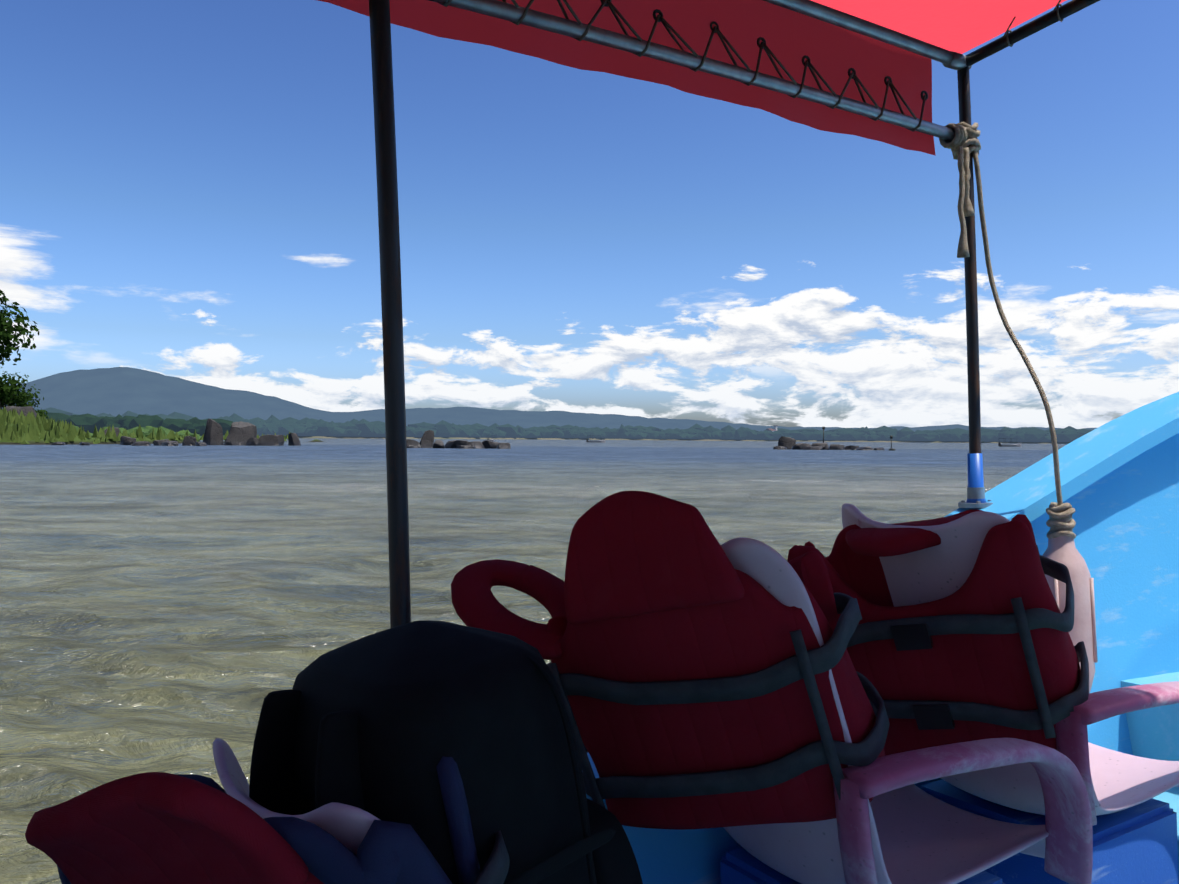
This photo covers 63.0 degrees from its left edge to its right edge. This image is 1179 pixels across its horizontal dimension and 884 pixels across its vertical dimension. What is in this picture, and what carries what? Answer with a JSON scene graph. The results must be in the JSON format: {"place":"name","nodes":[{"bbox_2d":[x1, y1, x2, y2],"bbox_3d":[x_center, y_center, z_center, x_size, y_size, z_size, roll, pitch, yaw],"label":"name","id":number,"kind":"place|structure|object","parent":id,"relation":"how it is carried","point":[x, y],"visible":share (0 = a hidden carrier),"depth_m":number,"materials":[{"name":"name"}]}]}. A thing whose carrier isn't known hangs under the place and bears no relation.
{"place":"outdoors","nodes":[
{"label":"outdoors","id":0,"kind":"place"},
{"bbox_2d":[0,406,322,444],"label":"bank grass","id":1,"kind":"structure","parent":0,"point":[77,441],"depth_m":116.08,"materials":[{"name":"green plant"}]},
{"bbox_2d":[0,290,38,365],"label":"tree","id":2,"kind":"object","parent":1,"relation":"on","point":[7,329],"visible":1,"depth_m":125.69,"materials":[{"name":"green plant"}]},
{"bbox_2d":[0,367,43,409],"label":"tree","id":3,"kind":"object","parent":1,"relation":"on","point":[11,394],"visible":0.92,"depth_m":146.63,"materials":[{"name":"green plant"}]},
{"bbox_2d":[35,408,47,417],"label":"shore tree","id":4,"kind":"object","parent":1,"relation":"on","point":[41,411],"visible":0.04,"depth_m":166.94,"materials":[{"name":"green plant"}]},
{"bbox_2d":[74,426,199,441],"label":"bank shrubs","id":5,"kind":"object","parent":1,"relation":"on","point":[147,430],"visible":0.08,"depth_m":143.01,"materials":[{"name":"green plant"}]},
{"bbox_2d":[0,444,1052,883],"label":"water","id":6,"kind":"structure","parent":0,"point":[222,592],"depth_m":9.85,"materials":[{"name":"grey liquid"}]},
{"bbox_2d":[5,406,884,449],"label":"rocks","id":7,"kind":"object","parent":6,"relation":"on","point":[241,433],"visible":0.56,"depth_m":118.52,"materials":[{"name":"grey stone"}]},
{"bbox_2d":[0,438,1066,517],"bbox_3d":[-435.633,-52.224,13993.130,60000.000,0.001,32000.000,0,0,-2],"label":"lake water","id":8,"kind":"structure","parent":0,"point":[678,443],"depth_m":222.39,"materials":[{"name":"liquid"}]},
{"bbox_2d":[586,436,604,442],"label":"boat","id":9,"kind":"object","parent":8,"relation":"on","point":[599,441],"visible":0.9,"depth_m":289.09,"materials":[{"name":"grey"}]},
{"bbox_2d":[822,427,894,450],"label":"marker posts","id":10,"kind":"object","parent":8,"relation":"on","point":[890,449],"visible":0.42,"depth_m":120.20,"materials":[{"name":"grey"}]},
{"bbox_2d":[582,392,1178,883],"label":"boat hull","id":11,"kind":"object","parent":8,"relation":"on","point":[1120,482],"visible":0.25,"depth_m":2.18,"materials":[{"name":"blue plastic"}]},
{"bbox_2d":[212,738,379,853],"bbox_3d":[-0.083,0.793,1.173,0.659,0.948,0.529,-2,0,-44],"label":"seat","id":12,"kind":"object","parent":11,"relation":"on","point":[348,826],"visible":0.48,"depth_m":0.87,"materials":[{"name":"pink plastic"}]},
{"bbox_2d":[25,756,509,883],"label":"life vest","id":13,"kind":"object","parent":12,"relation":"on","point":[155,828],"visible":0.85,"depth_m":0.81,"materials":[{"name":"red fabric"}]},
{"bbox_2d":[249,620,642,883],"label":"backpack","id":14,"kind":"object","parent":12,"relation":"on","point":[380,725],"visible":0.88,"depth_m":0.99,"materials":[{"name":"fabric"}]},
{"bbox_2d":[369,0,1099,627],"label":"canopy poles","id":15,"kind":"object","parent":11,"relation":"on","point":[391,304],"visible":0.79,"depth_m":1.39,"materials":[{"name":"black metal"}]},
{"bbox_2d":[429,0,972,144],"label":"canopy frame pipes","id":16,"kind":"object","parent":15,"relation":"attached to","point":[630,44],"visible":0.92,"depth_m":1.83,"materials":[{"name":"grey metal"}]},
{"bbox_2d":[317,0,1065,155],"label":"canopy","id":17,"kind":"object","parent":16,"relation":"attached to","point":[834,53],"visible":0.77,"depth_m":1.85,"materials":[{"name":"red fabric"}]},
{"bbox_2d":[600,0,927,100],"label":"grommets","id":18,"kind":"object","parent":17,"relation":"in","point":[764,41],"visible":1,"depth_m":1.82,"materials":[{"name":"silver metal"}]},
{"bbox_2d":[439,0,1062,131],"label":"lacing cord","id":19,"kind":"object","parent":16,"relation":"attached to","point":[665,23],"visible":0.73,"depth_m":1.78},
{"bbox_2d":[966,453,985,508],"bbox_3d":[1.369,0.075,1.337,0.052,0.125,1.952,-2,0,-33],"label":"pole sleeve","id":20,"kind":"object","parent":15,"relation":"attached to","point":[975,469],"visible":0.69,"depth_m":2.12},
{"bbox_2d":[939,122,1075,538],"bbox_3d":[0.902,-0.252,2.082,0.114,0.908,0.278,0,0,-63],"label":"canopy rope and knots","id":21,"kind":"object","parent":15,"relation":"attached to","point":[1059,512],"visible":0.94,"depth_m":2.08,"materials":[{"name":"beige fabric"}]},
{"bbox_2d":[1042,522,1097,692],"bbox_3d":[0.986,0.344,1.998,0.111,0.374,0.110,4,-7,-32],"label":"boat fender","id":22,"kind":"object","parent":21,"relation":"hanging from","point":[1063,550],"visible":0.4,"depth_m":1.96,"materials":[{"name":"white plastic"}]},
{"bbox_2d":[720,538,1092,883],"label":"seat","id":23,"kind":"object","parent":11,"relation":"on","point":[901,827],"visible":0.42,"depth_m":1.36,"materials":[{"name":"pink plastic"}]},
{"bbox_2d":[451,490,889,829],"bbox_3d":[0.090,0.290,1.359,0.574,0.486,0.224,-13,11,25],"label":"life vest","id":24,"kind":"object","parent":23,"relation":"on","point":[689,666],"visible":0.92,"depth_m":1.25,"materials":[{"name":"red fabric"}]},
{"bbox_2d":[958,487,992,507],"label":"canopy post flanges","id":25,"kind":"object","parent":11,"relation":"attached to","point":[976,493],"visible":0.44,"depth_m":2.12,"materials":[{"name":"silver metal"}]},
{"bbox_2d":[842,504,1178,883],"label":"seat","id":26,"kind":"object","parent":11,"relation":"on","point":[1134,824],"visible":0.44,"depth_m":1.60,"materials":[{"name":"pink plastic"}]},
{"bbox_2d":[787,509,1088,755],"bbox_3d":[0.565,0.312,1.599,0.448,0.390,0.221,-12,11,31],"label":"life vest","id":27,"kind":"object","parent":26,"relation":"on","point":[988,649],"visible":0.65,"depth_m":1.49,"materials":[{"name":"red fabric"}]},
{"bbox_2d":[1121,672,1178,876],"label":"bow deck steps","id":28,"kind":"structure","parent":11,"relation":"in","point":[1154,732],"depth_m":2.08,"materials":[{"name":"blue plastic"}]},
{"bbox_2d":[998,438,1020,446],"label":"boat","id":29,"kind":"object","parent":8,"relation":"on","point":[1011,445],"visible":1,"depth_m":232.59,"materials":[{"name":"grey"}]},
{"bbox_2d":[2,367,1095,431],"bbox_3d":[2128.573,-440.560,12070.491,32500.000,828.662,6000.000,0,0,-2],"label":"mountain range","id":30,"kind":"structure","parent":0,"point":[114,391],"depth_m":10842.16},
{"bbox_2d":[0,0,1178,428],"label":"sky","id":31,"kind":"structure","parent":0,"point":[188,188],"materials":[{"name":"blue"}]},
{"bbox_2d":[259,436,1070,443],"bbox_3d":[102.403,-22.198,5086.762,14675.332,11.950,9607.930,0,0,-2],"label":"shore ground","id":32,"kind":"structure","parent":0,"point":[672,439],"depth_m":804.37,"materials":[{"name":"brown soil"}]},
{"bbox_2d":[34,407,1091,441],"bbox_3d":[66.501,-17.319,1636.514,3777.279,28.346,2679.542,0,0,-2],"label":"tree line","id":33,"kind":"object","parent":32,"relation":"on","point":[273,425],"visible":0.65,"depth_m":797.81,"materials":[{"name":"green plant"}]},
{"bbox_2d":[764,425,865,434],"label":"buildings","id":34,"kind":"structure","parent":33,"relation":"on","point":[772,429],"depth_m":941.62,"materials":[{"name":"white"}]},
{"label":"shore ground","id":35,"kind":"structure","parent":0,"visible":0},
{"bbox_2d":[46,412,232,434],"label":"tree line","id":36,"kind":"object","parent":35,"relation":"on","point":[88,422],"visible":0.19,"depth_m":302.00,"materials":[{"name":"green plant"}]}
]}

